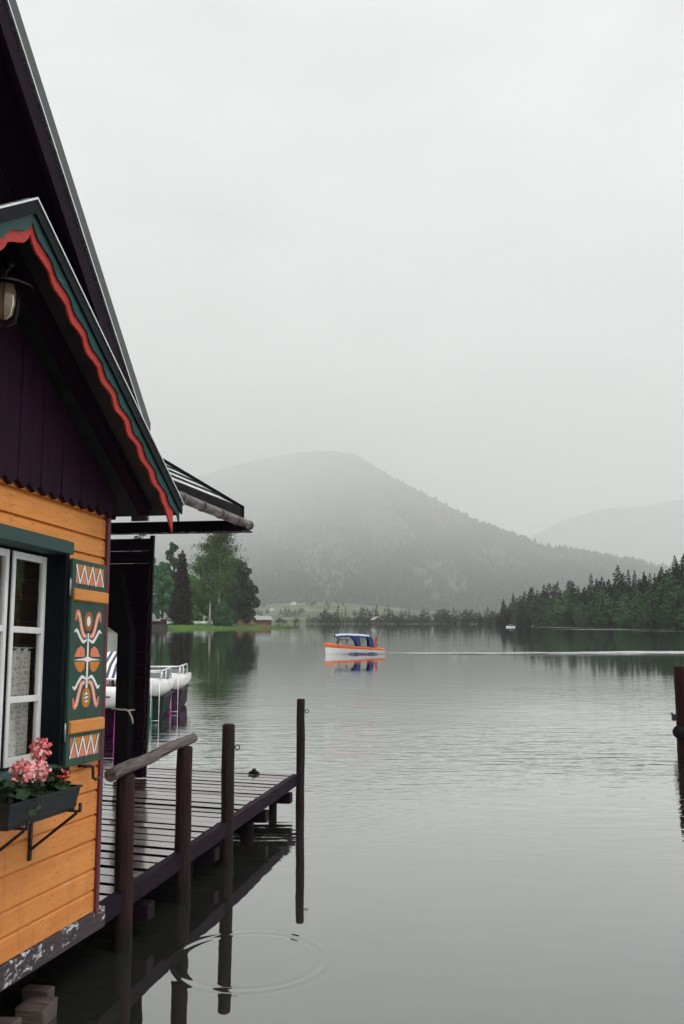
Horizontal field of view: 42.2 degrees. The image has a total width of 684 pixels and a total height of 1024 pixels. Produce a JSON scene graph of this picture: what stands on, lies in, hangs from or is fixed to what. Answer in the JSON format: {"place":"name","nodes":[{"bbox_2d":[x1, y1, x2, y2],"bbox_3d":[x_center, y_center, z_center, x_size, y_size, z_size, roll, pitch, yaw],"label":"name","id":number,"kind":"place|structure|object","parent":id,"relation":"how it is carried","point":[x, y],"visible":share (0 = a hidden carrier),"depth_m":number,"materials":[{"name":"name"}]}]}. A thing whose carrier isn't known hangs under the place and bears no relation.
{"place":"outdoors","nodes":[
{"label":"outdoors","id":0,"kind":"place"},
{"bbox_2d":[108,624,290,628],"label":"peninsula lawn","id":1,"kind":"structure","parent":0,"point":[197,626],"depth_m":264.73,"materials":[{"name":"green plant"}]},
{"bbox_2d":[133,534,162,611],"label":"broadleaf tree","id":2,"kind":"object","parent":1,"relation":"on","point":[158,571],"visible":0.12,"depth_m":265.98,"materials":[{"name":"green plant"}]},
{"bbox_2d":[152,621,166,623],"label":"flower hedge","id":3,"kind":"object","parent":1,"relation":"on","point":[159,622],"visible":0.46,"depth_m":251.38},
{"bbox_2d":[152,624,167,628],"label":"stone bank","id":4,"kind":"structure","parent":1,"relation":"on","point":[159,626],"depth_m":249.31,"materials":[{"name":"grey stone"}]},
{"bbox_2d":[152,561,174,618],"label":"broadleaf tree","id":5,"kind":"object","parent":1,"relation":"on","point":[163,594],"visible":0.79,"depth_m":297.40,"materials":[{"name":"green plant"}]},
{"bbox_2d":[159,618,172,624],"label":"white van","id":6,"kind":"object","parent":1,"relation":"on","point":[169,621],"visible":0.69,"depth_m":280.05,"materials":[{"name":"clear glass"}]},
{"bbox_2d":[159,542,184,607],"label":"broadleaf tree","id":7,"kind":"object","parent":1,"relation":"on","point":[173,561],"visible":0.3,"depth_m":328.45,"materials":[{"name":"green plant"}]},
{"bbox_2d":[166,550,194,624],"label":"conifer tree","id":8,"kind":"object","parent":1,"relation":"on","point":[181,606],"visible":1,"depth_m":282.42,"materials":[{"name":"green plant"}]},
{"bbox_2d":[188,557,216,623],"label":"broadleaf tree","id":9,"kind":"object","parent":1,"relation":"on","point":[200,609],"visible":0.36,"depth_m":315.00,"materials":[{"name":"green plant"}]},
{"bbox_2d":[180,541,234,624],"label":"birch tree","id":10,"kind":"object","parent":1,"relation":"on","point":[198,568],"visible":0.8,"depth_m":273.94,"materials":[{"name":"green plant"}]},
{"bbox_2d":[196,533,248,606],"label":"birch tree","id":11,"kind":"object","parent":1,"relation":"on","point":[220,539],"visible":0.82,"depth_m":274.48,"materials":[{"name":"green plant"}]},
{"bbox_2d":[196,548,248,623],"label":"broadleaf tree","id":12,"kind":"object","parent":1,"relation":"on","point":[213,606],"visible":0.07,"depth_m":325.90,"materials":[{"name":"green plant"}]},
{"bbox_2d":[211,600,237,625],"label":"round bush","id":13,"kind":"object","parent":1,"relation":"on","point":[222,613],"visible":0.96,"depth_m":267.01,"materials":[{"name":"green plant"}]},
{"bbox_2d":[217,559,260,623],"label":"broadleaf tree","id":14,"kind":"object","parent":1,"relation":"on","point":[245,598],"visible":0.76,"depth_m":318.46,"materials":[{"name":"green plant"}]},
{"bbox_2d":[235,591,256,623],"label":"broadleaf tree","id":15,"kind":"object","parent":1,"relation":"on","point":[252,614],"visible":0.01,"depth_m":334.11,"materials":[{"name":"green plant"}]},
{"bbox_2d":[236,621,269,627],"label":"rust reeds","id":16,"kind":"object","parent":1,"relation":"on","point":[252,623],"visible":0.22,"depth_m":283.60,"materials":[{"name":"brown plant"}]},
{"bbox_2d":[251,616,272,624],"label":"boat shed","id":17,"kind":"object","parent":1,"relation":"on","point":[260,620],"visible":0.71,"depth_m":307.60,"materials":[{"name":"wood"}]},
{"bbox_2d":[152,602,488,622],"bbox_3d":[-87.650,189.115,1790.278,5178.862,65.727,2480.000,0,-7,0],"label":"shore","id":18,"kind":"structure","parent":0,"point":[316,609],"depth_m":1951.64,"materials":[{"name":"green plant"}]},
{"bbox_2d":[319,610,333,623],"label":"broadleaf","id":19,"kind":"object","parent":18,"relation":"on","point":[324,615],"visible":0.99,"depth_m":573.64,"materials":[{"name":"green plant"}]},
{"bbox_2d":[354,608,372,623],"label":"broadleaf","id":20,"kind":"object","parent":18,"relation":"on","point":[365,612],"visible":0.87,"depth_m":584.84,"materials":[{"name":"green plant"}]},
{"bbox_2d":[370,617,383,623],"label":"lake cabin","id":21,"kind":"object","parent":18,"relation":"on","point":[376,620],"visible":0.94,"depth_m":549.62,"materials":[{"name":"stone"}]},
{"bbox_2d":[385,611,397,623],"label":"broadleaf","id":22,"kind":"object","parent":18,"relation":"on","point":[392,613],"visible":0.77,"depth_m":591.81,"materials":[{"name":"green plant"}]},
{"bbox_2d":[400,613,411,623],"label":"broadleaf","id":23,"kind":"object","parent":18,"relation":"on","point":[401,616],"visible":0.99,"depth_m":573.68,"materials":[{"name":"green plant"}]},
{"bbox_2d":[407,614,418,623],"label":"broadleaf","id":24,"kind":"object","parent":18,"relation":"on","point":[415,620],"visible":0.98,"depth_m":572.99,"materials":[{"name":"green plant"}]},
{"bbox_2d":[415,609,432,623],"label":"broadleaf","id":25,"kind":"object","parent":18,"relation":"on","point":[423,617],"visible":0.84,"depth_m":593.48,"materials":[{"name":"green plant"}]},
{"bbox_2d":[432,609,441,623],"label":"broadleaf","id":26,"kind":"object","parent":18,"relation":"on","point":[435,615],"visible":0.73,"depth_m":612.34,"materials":[{"name":"green plant"}]},
{"bbox_2d":[436,609,454,623],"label":"broadleaf","id":27,"kind":"object","parent":18,"relation":"on","point":[445,615],"visible":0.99,"depth_m":576.84,"materials":[{"name":"green plant"}]},
{"bbox_2d":[455,610,475,623],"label":"broadleaf","id":28,"kind":"object","parent":18,"relation":"on","point":[465,621],"visible":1,"depth_m":577.00,"materials":[{"name":"green plant"}]},
{"bbox_2d":[464,610,477,623],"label":"broadleaf","id":29,"kind":"object","parent":18,"relation":"on","point":[471,617],"visible":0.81,"depth_m":579.99,"materials":[{"name":"green plant"}]},
{"bbox_2d":[0,622,683,1023],"bbox_3d":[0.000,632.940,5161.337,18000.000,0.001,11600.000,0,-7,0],"label":"lake water","id":30,"kind":"structure","parent":0,"point":[476,830],"depth_m":9.92,"materials":[{"name":"white liquid"}]},
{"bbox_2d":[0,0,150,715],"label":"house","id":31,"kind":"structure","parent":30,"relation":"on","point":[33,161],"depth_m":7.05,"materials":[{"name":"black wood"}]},
{"bbox_2d":[0,197,184,1023],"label":"boat hut","id":32,"kind":"object","parent":30,"relation":"in","point":[82,464],"visible":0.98,"depth_m":5.83,"materials":[{"name":"orange paint"}]},
{"bbox_2d":[0,257,34,327],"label":"wall lantern","id":33,"kind":"object","parent":32,"relation":"attached to","point":[12,289],"depth_m":4.96,"materials":[{"name":"brown metal"}]},
{"bbox_2d":[8,647,33,757],"bbox_3d":[-2.165,1.162,5.361,0.032,0.738,1.060,-1,-7,12],"label":"lace curtain","id":34,"kind":"object","parent":32,"relation":"hanging from","point":[18,719],"visible":0.57,"depth_m":5.74,"materials":[{"name":"white fabric"}]},
{"bbox_2d":[0,783,82,860],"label":"flower trough","id":35,"kind":"object","parent":32,"relation":"attached to","point":[15,816],"visible":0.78,"depth_m":5.06,"materials":[{"name":"plastic"}]},
{"bbox_2d":[0,779,20,815],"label":"geranium","id":36,"kind":"object","parent":35,"relation":"in","point":[6,785],"visible":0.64,"depth_m":4.80,"materials":[{"name":"green plant"}]},
{"bbox_2d":[4,757,51,815],"bbox_3d":[-1.805,1.536,4.991,0.324,0.304,0.376,2,-7,-16],"label":"geranium","id":37,"kind":"object","parent":35,"relation":"in","point":[23,792],"visible":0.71,"depth_m":4.98,"materials":[{"name":"pink plant"}]},
{"bbox_2d":[26,737,70,795],"bbox_3d":[-1.772,1.532,5.310,0.244,0.377,0.356,-1,-7,12],"label":"geranium","id":38,"kind":"object","parent":35,"relation":"in","point":[36,748],"visible":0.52,"depth_m":5.27,"materials":[{"name":"pink plant"}]},
{"bbox_2d":[41,765,70,790],"bbox_3d":[-1.726,1.634,5.395,0.157,0.189,0.234,-1,-7,12],"label":"geranium","id":39,"kind":"object","parent":35,"relation":"in","point":[60,784],"visible":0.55,"depth_m":5.37,"materials":[{"name":"green plant"}]},
{"bbox_2d":[104,652,116,738],"bbox_3d":[-5.346,4.247,20.174,1.612,2.060,2.720,0,-7,-4],"label":"pedal boat","id":40,"kind":"object","parent":30,"relation":"on","point":[110,695],"visible":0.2,"depth_m":19.31,"materials":[{"name":"white plastic"}]},
{"bbox_2d":[110,667,175,722],"bbox_3d":[-5.277,4.859,23.122,1.612,1.562,2.720,0,-7,-3],"label":"pedal boat","id":41,"kind":"object","parent":30,"relation":"on","point":[162,684],"visible":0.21,"depth_m":22.35,"materials":[{"name":"white plastic"}]},
{"bbox_2d":[150,663,191,713],"bbox_3d":[-5.217,5.125,25.305,1.612,1.562,2.720,0,-7,-3],"label":"pedal boat","id":42,"kind":"object","parent":30,"relation":"on","point":[182,677],"visible":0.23,"depth_m":24.69,"materials":[{"name":"white plastic"}]},
{"bbox_2d":[108,458,253,777],"bbox_3d":[-3.765,1.389,10.659,4.745,6.027,3.072,-1,-7,12],"label":"boathouse","id":43,"kind":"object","parent":30,"relation":"in","point":[130,609],"visible":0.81,"depth_m":11.72,"materials":[{"name":"paint"}]},
{"bbox_2d":[111,708,134,723],"bbox_3d":[-2.826,2.650,11.582,0.336,0.193,0.246,-1,-7,12],"label":"mooring rope","id":44,"kind":"object","parent":43,"relation":"attached to","point":[125,709],"visible":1,"depth_m":11.51,"materials":[{"name":"white fabric"}]},
{"bbox_2d":[99,766,297,923],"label":"pier","id":45,"kind":"structure","parent":30,"relation":"in","point":[157,860],"depth_m":9.32,"materials":[{"name":"grey wood"}]},
{"bbox_2d":[104,733,197,953],"bbox_3d":[-1.558,3.289,7.330,0.170,2.653,1.707,-1,-7,12],"label":"pier railing","id":46,"kind":"object","parent":45,"relation":"attached to","point":[122,775],"visible":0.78,"depth_m":6.88,"materials":[{"name":"brown wood"}]},
{"bbox_2d":[220,724,239,866],"bbox_3d":[-1.171,3.520,9.111,0.145,2.623,0.179,7,-10,-43],"label":"mooring post","id":47,"kind":"object","parent":30,"relation":"in","point":[227,786],"visible":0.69,"depth_m":9.15,"materials":[{"name":"brown wood"}]},
{"bbox_2d":[207,624,297,627],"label":"green reeds","id":48,"kind":"object","parent":30,"relation":"in","point":[265,626],"visible":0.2,"depth_m":284.20,"materials":[{"name":"plant"}]},
{"bbox_2d":[296,699,308,809],"bbox_3d":[-0.542,3.850,11.891,0.169,2.643,0.125,2,-7,-17],"label":"mooring post","id":49,"kind":"object","parent":30,"relation":"in","point":[300,742],"visible":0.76,"depth_m":11.92,"materials":[{"name":"brown wood"}]},
{"bbox_2d":[324,633,384,653],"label":"motor boat","id":50,"kind":"object","parent":30,"relation":"on","point":[337,648],"visible":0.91,"depth_m":65.89,"materials":[{"name":"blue plastic"}]},
{"bbox_2d":[469,651,683,653],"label":"boat wake","id":51,"kind":"object","parent":30,"relation":"on","point":[633,652],"visible":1,"depth_m":67.10,"materials":[{"name":"white liquid"}]},
{"bbox_2d":[670,666,683,750],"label":"mooring post","id":52,"kind":"object","parent":30,"relation":"in","point":[678,728],"visible":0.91,"depth_m":17.21,"materials":[{"name":"black wood"}]},
{"bbox_2d":[16,0,683,537],"label":"sky","id":53,"kind":"structure","parent":0,"point":[439,244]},
{"bbox_2d":[110,451,671,613],"bbox_3d":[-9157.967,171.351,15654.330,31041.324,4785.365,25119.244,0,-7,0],"label":"wooded mountain","id":54,"kind":"structure","parent":0,"point":[255,516],"depth_m":11437.22,"materials":[{"name":"grey plant"}]},
{"bbox_2d":[114,450,680,619],"bbox_3d":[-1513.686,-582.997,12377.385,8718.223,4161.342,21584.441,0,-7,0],"label":"mountain forest","id":55,"kind":"object","parent":54,"relation":"on","point":[490,589],"visible":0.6,"depth_m":5662.00,"materials":[{"name":"grey plant"}]},
{"bbox_2d":[498,584,683,629],"bbox_3d":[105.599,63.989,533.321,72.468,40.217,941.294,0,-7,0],"label":"hillside","id":56,"kind":"structure","parent":0,"point":[668,628],"depth_m":292.03,"materials":[{"name":"green plant"}]},
{"bbox_2d":[499,602,508,625],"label":"spruce tree","id":57,"kind":"object","parent":56,"relation":"on","point":[502,622],"visible":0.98,"depth_m":411.79,"materials":[{"name":"green plant"}]},
{"bbox_2d":[504,605,513,625],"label":"spruce tree","id":58,"kind":"object","parent":56,"relation":"on","point":[508,611],"visible":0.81,"depth_m":411.68,"materials":[{"name":"green plant"}]},
{"bbox_2d":[507,597,525,624],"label":"broadleaf tree","id":59,"kind":"object","parent":56,"relation":"on","point":[514,608],"visible":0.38,"depth_m":409.51,"materials":[{"name":"green plant"}]},
{"bbox_2d":[515,603,523,625],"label":"spruce tree","id":60,"kind":"object","parent":56,"relation":"on","point":[518,615],"visible":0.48,"depth_m":385.26,"materials":[{"name":"green plant"}]},
{"bbox_2d":[517,596,529,625],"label":"spruce tree","id":61,"kind":"object","parent":56,"relation":"on","point":[526,621],"visible":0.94,"depth_m":378.18,"materials":[{"name":"green plant"}]},
{"bbox_2d":[527,590,533,605],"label":"spruce tree","id":62,"kind":"object","parent":56,"relation":"on","point":[531,598],"visible":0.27,"depth_m":458.91,"materials":[{"name":"green plant"}]},
{"bbox_2d":[532,594,538,623],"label":"spruce tree","id":63,"kind":"object","parent":56,"relation":"on","point":[536,596],"visible":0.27,"depth_m":388.24,"materials":[{"name":"green plant"}]},
{"bbox_2d":[530,591,553,625],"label":"broadleaf tree","id":64,"kind":"object","parent":56,"relation":"on","point":[538,604],"visible":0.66,"depth_m":361.74,"materials":[{"name":"green plant"}]},
{"bbox_2d":[544,583,552,600],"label":"spruce tree","id":65,"kind":"object","parent":56,"relation":"on","point":[549,589],"visible":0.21,"depth_m":468.97,"materials":[{"name":"green plant"}]},
{"bbox_2d":[538,598,560,626],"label":"broadleaf tree","id":66,"kind":"object","parent":56,"relation":"on","point":[544,613],"visible":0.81,"depth_m":344.90,"materials":[{"name":"green plant"}]},
{"bbox_2d":[550,585,558,604],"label":"spruce tree","id":67,"kind":"object","parent":56,"relation":"on","point":[554,590],"visible":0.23,"depth_m":441.84,"materials":[{"name":"green plant"}]},
{"bbox_2d":[545,595,565,621],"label":"broadleaf tree","id":68,"kind":"object","parent":56,"relation":"on","point":[556,606],"visible":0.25,"depth_m":362.55,"materials":[{"name":"green plant"}]},
{"bbox_2d":[546,598,571,626],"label":"broadleaf tree","id":69,"kind":"object","parent":56,"relation":"on","point":[557,608],"visible":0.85,"depth_m":338.49,"materials":[{"name":"green plant"}]},
{"bbox_2d":[555,596,572,621],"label":"broadleaf tree","id":70,"kind":"object","parent":56,"relation":"on","point":[564,601],"visible":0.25,"depth_m":363.51,"materials":[{"name":"green plant"}]},
{"bbox_2d":[554,588,574,605],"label":"broadleaf tree","id":71,"kind":"object","parent":56,"relation":"on","point":[565,596],"visible":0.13,"depth_m":395.81,"materials":[{"name":"green plant"}]},
{"bbox_2d":[563,581,575,602],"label":"spruce tree","id":72,"kind":"object","parent":56,"relation":"on","point":[574,591],"visible":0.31,"depth_m":430.68,"materials":[{"name":"green plant"}]},
{"bbox_2d":[565,608,575,626],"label":"spruce tree","id":73,"kind":"object","parent":56,"relation":"on","point":[570,622],"visible":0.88,"depth_m":321.98,"materials":[{"name":"green plant"}]},
{"bbox_2d":[562,596,588,623],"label":"broadleaf tree","id":74,"kind":"object","parent":56,"relation":"on","point":[573,605],"visible":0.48,"depth_m":335.81,"materials":[{"name":"green plant"}]},
{"bbox_2d":[577,589,589,610],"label":"spruce tree","id":75,"kind":"object","parent":56,"relation":"on","point":[583,593],"visible":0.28,"depth_m":357.43,"materials":[{"name":"green plant"}]},
{"bbox_2d":[586,585,592,607],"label":"spruce tree","id":76,"kind":"object","parent":56,"relation":"on","point":[589,596],"visible":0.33,"depth_m":369.13,"materials":[{"name":"green plant"}]},
{"bbox_2d":[587,574,593,592],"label":"spruce tree","id":77,"kind":"object","parent":56,"relation":"on","point":[591,585],"visible":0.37,"depth_m":424.91,"materials":[{"name":"green plant"}]},
{"bbox_2d":[588,610,593,626],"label":"spruce tree","id":78,"kind":"object","parent":56,"relation":"on","point":[590,623],"visible":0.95,"depth_m":308.45,"materials":[{"name":"green plant"}]},
{"bbox_2d":[592,605,599,626],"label":"spruce tree","id":79,"kind":"object","parent":56,"relation":"on","point":[597,611],"visible":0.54,"depth_m":302.95,"materials":[{"name":"green plant"}]},
{"bbox_2d":[587,589,611,609],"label":"broadleaf tree","id":80,"kind":"object","parent":56,"relation":"on","point":[597,602],"visible":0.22,"depth_m":339.50,"materials":[{"name":"green plant"}]},
{"bbox_2d":[588,589,613,618],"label":"broadleaf tree","id":81,"kind":"object","parent":56,"relation":"on","point":[600,599],"visible":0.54,"depth_m":316.36,"materials":[{"name":"green plant"}]},
{"bbox_2d":[595,601,608,627],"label":"spruce tree","id":82,"kind":"object","parent":56,"relation":"on","point":[601,610],"visible":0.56,"depth_m":297.91,"materials":[{"name":"green plant"}]},
{"bbox_2d":[607,609,617,627],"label":"spruce tree","id":83,"kind":"object","parent":56,"relation":"on","point":[611,624],"visible":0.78,"depth_m":286.97,"materials":[{"name":"green plant"}]},
{"bbox_2d":[612,591,619,618],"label":"spruce tree","id":84,"kind":"object","parent":56,"relation":"on","point":[615,603],"visible":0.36,"depth_m":307.65,"materials":[{"name":"green plant"}]},
{"bbox_2d":[610,566,625,593],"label":"spruce tree","id":85,"kind":"object","parent":56,"relation":"on","point":[617,578],"visible":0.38,"depth_m":399.26,"materials":[{"name":"green plant"}]},
{"bbox_2d":[608,594,635,627],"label":"broadleaf tree","id":86,"kind":"object","parent":56,"relation":"on","point":[624,605],"visible":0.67,"depth_m":278.41,"materials":[{"name":"green plant"}]},
{"bbox_2d":[622,573,627,593],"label":"spruce tree","id":87,"kind":"object","parent":56,"relation":"on","point":[623,581],"visible":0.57,"depth_m":387.78,"materials":[{"name":"green plant"}]},
{"bbox_2d":[624,570,630,592],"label":"spruce tree","id":88,"kind":"object","parent":56,"relation":"on","point":[628,579],"visible":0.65,"depth_m":388.05,"materials":[{"name":"green plant"}]},
{"bbox_2d":[619,600,642,627],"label":"broadleaf tree","id":89,"kind":"object","parent":56,"relation":"on","point":[628,617],"visible":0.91,"depth_m":271.99,"materials":[{"name":"green plant"}]},
{"bbox_2d":[627,592,649,620],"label":"broadleaf tree","id":90,"kind":"object","parent":56,"relation":"on","point":[640,602],"visible":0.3,"depth_m":276.79,"materials":[{"name":"green plant"}]},
{"bbox_2d":[628,591,654,624],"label":"broadleaf tree","id":91,"kind":"object","parent":56,"relation":"on","point":[638,600],"visible":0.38,"depth_m":274.55,"materials":[{"name":"green plant"}]},
{"bbox_2d":[635,575,649,601],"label":"spruce tree","id":92,"kind":"object","parent":56,"relation":"on","point":[644,578],"visible":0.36,"depth_m":326.41,"materials":[{"name":"green plant"}]},
{"bbox_2d":[642,582,664,602],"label":"broadleaf tree","id":93,"kind":"object","parent":56,"relation":"on","point":[647,593],"visible":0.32,"depth_m":288.94,"materials":[{"name":"green plant"}]},
{"bbox_2d":[648,573,662,592],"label":"broadleaf tree","id":94,"kind":"object","parent":56,"relation":"on","point":[657,582],"visible":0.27,"depth_m":313.23,"materials":[{"name":"green plant"}]},
{"bbox_2d":[649,606,662,628],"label":"spruce tree","id":95,"kind":"object","parent":56,"relation":"on","point":[654,625],"visible":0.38,"depth_m":252.87,"materials":[{"name":"green plant"}]},
{"bbox_2d":[658,589,664,610],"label":"spruce tree","id":96,"kind":"object","parent":56,"relation":"on","point":[661,598],"visible":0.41,"depth_m":279.63,"materials":[{"name":"green plant"}]},
{"bbox_2d":[648,576,681,605],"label":"broadleaf tree","id":97,"kind":"object","parent":56,"relation":"on","point":[664,588],"visible":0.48,"depth_m":286.45,"materials":[{"name":"green plant"}]},
{"bbox_2d":[654,569,683,600],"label":"broadleaf tree","id":98,"kind":"object","parent":56,"relation":"on","point":[671,578],"visible":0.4,"depth_m":298.37,"materials":[{"name":"green plant"}]},
{"bbox_2d":[671,555,678,576],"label":"spruce tree","id":99,"kind":"object","parent":56,"relation":"on","point":[673,564],"visible":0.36,"depth_m":335.10,"materials":[{"name":"green plant"}]},
{"bbox_2d":[671,561,679,580],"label":"spruce tree","id":100,"kind":"object","parent":56,"relation":"on","point":[676,567],"visible":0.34,"depth_m":328.07,"materials":[{"name":"green plant"}]},
{"bbox_2d":[669,584,683,612],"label":"broadleaf tree","id":101,"kind":"object","parent":56,"relation":"on","point":[680,598],"visible":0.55,"depth_m":265.04,"materials":[{"name":"green plant"}]},
{"bbox_2d":[675,592,680,618],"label":"spruce tree","id":102,"kind":"object","parent":56,"relation":"on","point":[678,605],"visible":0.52,"depth_m":247.37,"materials":[{"name":"green plant"}]},
{"bbox_2d":[674,558,683,584],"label":"spruce tree","id":103,"kind":"object","parent":56,"relation":"on","point":[679,570],"visible":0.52,"depth_m":317.94,"materials":[{"name":"green plant"}]},
{"bbox_2d":[675,605,683,628],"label":"broadleaf tree","id":104,"kind":"object","parent":56,"relation":"on","point":[681,617],"visible":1,"depth_m":229.51,"materials":[{"name":"green plant"}]},
{"bbox_2d":[529,499,683,566],"bbox_3d":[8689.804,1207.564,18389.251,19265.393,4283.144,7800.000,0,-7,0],"label":"distant mountain","id":105,"kind":"structure","parent":0,"point":[653,533],"depth_m":19458.42,"materials":[{"name":"grey"}]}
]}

